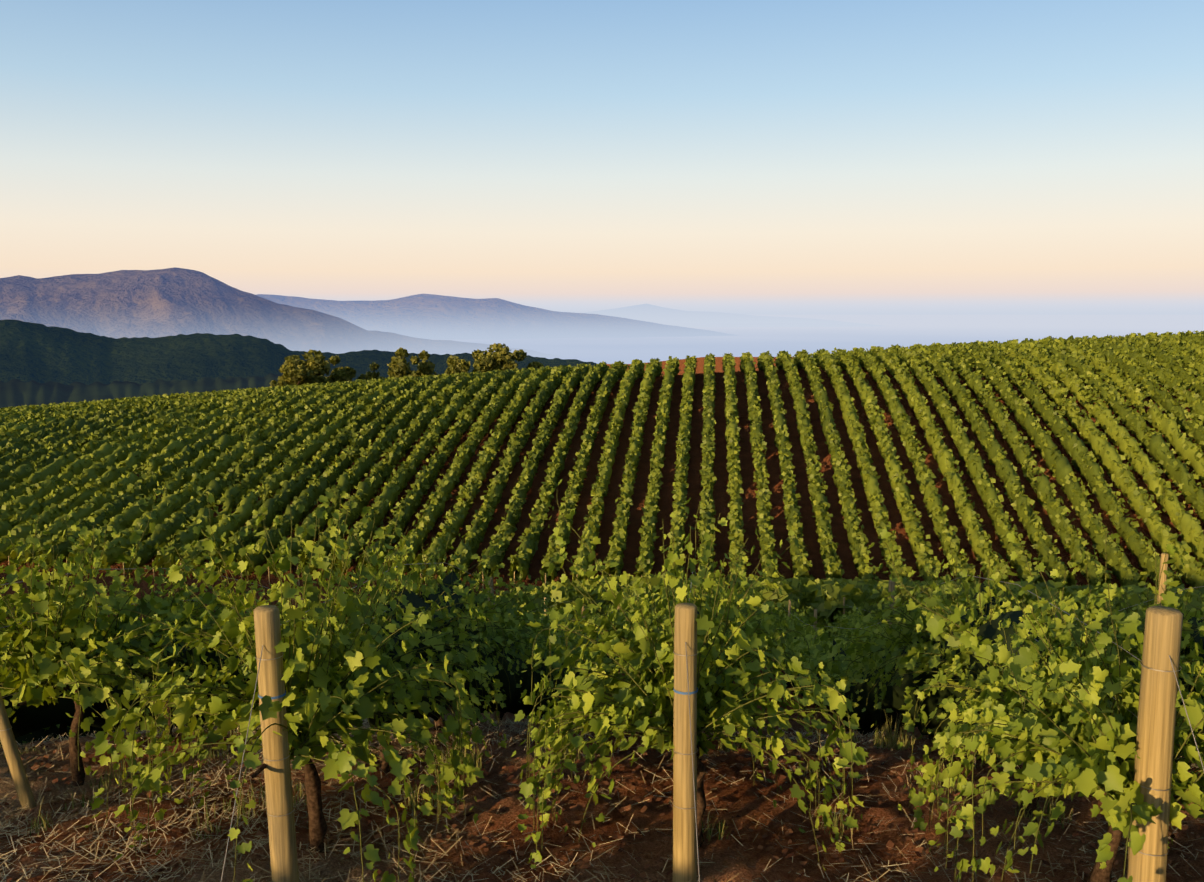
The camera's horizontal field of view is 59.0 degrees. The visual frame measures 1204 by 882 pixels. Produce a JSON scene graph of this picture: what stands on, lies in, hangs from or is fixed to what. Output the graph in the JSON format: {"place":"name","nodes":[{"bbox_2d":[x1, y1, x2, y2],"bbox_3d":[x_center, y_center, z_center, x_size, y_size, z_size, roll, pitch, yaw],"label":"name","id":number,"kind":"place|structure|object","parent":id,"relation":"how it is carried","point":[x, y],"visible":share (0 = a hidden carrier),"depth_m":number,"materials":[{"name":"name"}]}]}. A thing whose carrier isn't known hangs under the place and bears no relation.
{"place":"outdoors","nodes":[
{"label":"outdoors","id":0,"kind":"place"},
{"bbox_2d":[0,373,352,407],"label":"terrain hill","id":1,"kind":"structure","parent":0,"point":[15,392],"depth_m":368.99,"materials":[{"name":"green plant"}]},
{"bbox_2d":[0,267,560,357],"bbox_3d":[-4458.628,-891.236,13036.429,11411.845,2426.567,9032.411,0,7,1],"label":"mountain terrain","id":2,"kind":"structure","parent":0,"point":[174,301],"depth_m":11291.38,"materials":[{"name":"stone"}]},
{"bbox_2d":[257,294,737,339],"bbox_3d":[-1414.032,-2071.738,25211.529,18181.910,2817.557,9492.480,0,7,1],"label":"mountain terrain","id":3,"kind":"structure","parent":0,"point":[427,316],"depth_m":23814.97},
{"bbox_2d":[0,357,1203,881],"bbox_3d":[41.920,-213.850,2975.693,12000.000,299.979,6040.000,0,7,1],"label":"terrain","id":4,"kind":"structure","parent":0,"point":[742,799],"depth_m":8.37,"materials":[{"name":"soil"}]},
{"bbox_2d":[269,355,316,387],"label":"tree","id":5,"kind":"object","parent":4,"relation":"on","point":[292,370],"depth_m":160.40,"materials":[{"name":"green plant"}]},
{"bbox_2d":[301,360,318,383],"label":"tree","id":6,"kind":"object","parent":4,"relation":"on","point":[305,365],"visible":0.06,"depth_m":166.75,"materials":[{"name":"green plant"}]},
{"bbox_2d":[302,349,330,383],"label":"tree","id":7,"kind":"object","parent":4,"relation":"on","point":[319,366],"visible":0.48,"depth_m":166.74,"materials":[{"name":"green plant"}]},
{"bbox_2d":[0,319,637,384],"bbox_3d":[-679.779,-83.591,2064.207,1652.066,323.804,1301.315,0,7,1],"label":"forest hill","id":8,"kind":"structure","parent":4,"relation":"on","point":[38,352],"depth_m":1873.74,"materials":[{"name":"green plant"}]},
{"bbox_2d":[325,355,355,382],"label":"tree","id":9,"kind":"object","parent":4,"relation":"on","point":[345,373],"visible":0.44,"depth_m":173.13,"materials":[{"name":"green plant"}]},
{"bbox_2d":[357,362,387,379],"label":"tree","id":10,"kind":"object","parent":4,"relation":"on","point":[373,366],"visible":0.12,"depth_m":175.20,"materials":[{"name":"green plant"}]},
{"bbox_2d":[387,347,418,377],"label":"tree","id":11,"kind":"object","parent":4,"relation":"on","point":[403,369],"depth_m":164.33,"materials":[{"name":"green plant"}]},
{"bbox_2d":[410,356,419,371],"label":"tree","id":12,"kind":"object","parent":4,"relation":"on","point":[415,360],"depth_m":176.57,"materials":[{"name":"green plant"}]},
{"bbox_2d":[410,350,440,376],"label":"tree","id":13,"kind":"object","parent":4,"relation":"on","point":[424,367],"visible":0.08,"depth_m":170.22,"materials":[{"name":"green plant"}]},
{"bbox_2d":[443,355,470,374],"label":"tree","id":14,"kind":"object","parent":4,"relation":"on","point":[455,364],"visible":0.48,"depth_m":165.13,"materials":[{"name":"green plant"}]},
{"bbox_2d":[471,349,481,358],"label":"tree","id":15,"kind":"object","parent":4,"relation":"on","point":[475,354],"depth_m":177.78,"materials":[{"name":"green plant"}]},
{"bbox_2d":[472,355,503,371],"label":"tree","id":16,"kind":"object","parent":4,"relation":"on","point":[497,365],"visible":0.08,"depth_m":165.42,"materials":[{"name":"green plant"}]},
{"bbox_2d":[472,343,517,372],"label":"tree","id":17,"kind":"object","parent":4,"relation":"on","point":[500,353],"visible":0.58,"depth_m":165.12,"materials":[{"name":"green plant"}]},
{"bbox_2d":[513,349,543,370],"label":"tree","id":18,"kind":"object","parent":4,"relation":"on","point":[520,355],"visible":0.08,"depth_m":172.48,"materials":[{"name":"green plant"}]},
{"bbox_2d":[3,709,1073,846],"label":"grass tufts","id":19,"kind":"object","parent":4,"relation":"on","point":[891,740],"visible":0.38,"depth_m":8.07,"materials":[{"name":"green plant"}]},
{"bbox_2d":[8,556,1145,587],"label":"end posts","id":20,"kind":"object","parent":4,"relation":"on","point":[298,575],"visible":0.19,"depth_m":82.20,"materials":[{"name":"brown wood"}]},
{"bbox_2d":[0,553,1182,881],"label":"trellis posts","id":21,"kind":"object","parent":4,"relation":"on","point":[1156,711],"visible":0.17,"depth_m":6.24,"materials":[{"name":"brown wood"}]},
{"bbox_2d":[258,687,697,698],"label":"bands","id":22,"kind":"object","parent":21,"relation":"attached to","point":[674,690],"visible":0.44,"depth_m":6.36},
{"bbox_2d":[0,563,1203,881],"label":"trellis wires","id":23,"kind":"object","parent":21,"relation":"attached to","point":[686,655],"visible":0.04,"depth_m":6.00,"materials":[{"name":"grey metal"}]},
{"bbox_2d":[0,725,106,745],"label":"vines","id":24,"kind":"object","parent":23,"relation":"attached to","point":[52,731],"depth_m":15.57,"materials":[{"name":"plant"}]},
{"bbox_2d":[0,663,215,737],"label":"vines","id":25,"kind":"object","parent":23,"relation":"attached to","point":[30,718],"visible":0.02,"depth_m":11.64,"materials":[{"name":"plant"}]},
{"bbox_2d":[134,619,557,716],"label":"vines","id":26,"kind":"object","parent":23,"relation":"attached to","point":[207,653],"visible":0.02,"depth_m":9.86,"materials":[{"name":"green plant"}]},
{"bbox_2d":[366,571,615,729],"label":"vines","id":27,"kind":"object","parent":23,"relation":"attached to","point":[528,679],"visible":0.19,"depth_m":10.70,"materials":[{"name":"green plant"}]},
{"bbox_2d":[2,596,1133,744],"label":"vine leaves","id":28,"kind":"object","parent":23,"relation":"attached to","point":[820,647],"visible":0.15,"depth_m":17.55,"materials":[{"name":"green plant"}]},
{"bbox_2d":[775,583,1048,755],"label":"vines","id":29,"kind":"object","parent":23,"relation":"attached to","point":[893,700],"visible":0.15,"depth_m":9.61,"materials":[{"name":"green plant"}]},
{"bbox_2d":[844,613,1203,732],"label":"vines","id":30,"kind":"object","parent":23,"relation":"attached to","point":[1197,638],"depth_m":10.02,"materials":[{"name":"green plant"}]},
{"bbox_2d":[0,330,1203,589],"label":"grapevine rows","id":31,"kind":"object","parent":4,"relation":"on","point":[84,462],"visible":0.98,"depth_m":101.37,"materials":[{"name":"green plant"}]},
{"bbox_2d":[0,479,1203,881],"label":"vine leaves","id":32,"kind":"object","parent":4,"relation":"on","point":[1110,773],"visible":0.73,"depth_m":6.81,"materials":[{"name":"green plant"}]},
{"bbox_2d":[0,712,1203,881],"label":"straw","id":33,"kind":"object","parent":4,"relation":"on","point":[245,828],"visible":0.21,"depth_m":7.33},
{"bbox_2d":[0,719,1203,881],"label":"dry leaves","id":34,"kind":"object","parent":4,"relation":"on","point":[918,851],"visible":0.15,"depth_m":7.60,"materials":[{"name":"brown plant"}]},
{"bbox_2d":[17,674,1190,881],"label":"vine trunks","id":35,"kind":"object","parent":4,"relation":"on","point":[317,827],"depth_m":7.16,"materials":[{"name":"brown plant"}]},
{"bbox_2d":[479,572,1203,637],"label":"vines","id":36,"kind":"object","parent":4,"relation":"on","point":[823,597],"visible":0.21,"depth_m":39.76,"materials":[{"name":"green plant"}]},
{"bbox_2d":[1049,591,1203,632],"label":"vines","id":37,"kind":"object","parent":4,"relation":"on","point":[1135,600],"depth_m":29.82,"materials":[{"name":"green plant"}]},
{"bbox_2d":[0,0,1203,314],"label":"sky","id":38,"kind":"structure","parent":0,"point":[748,157],"materials":[{"name":"blue"}]},
{"bbox_2d":[585,304,881,326],"bbox_3d":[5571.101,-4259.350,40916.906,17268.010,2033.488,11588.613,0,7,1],"label":"mountain terrain","id":39,"kind":"structure","parent":0,"point":[659,314],"depth_m":39440.04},
{"bbox_2d":[431,315,1203,363],"bbox_3d":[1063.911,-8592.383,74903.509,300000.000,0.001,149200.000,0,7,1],"label":"fog","id":40,"kind":"object","parent":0,"point":[907,330],"depth_m":25478.53,"materials":[{"name":"white"}]}
]}

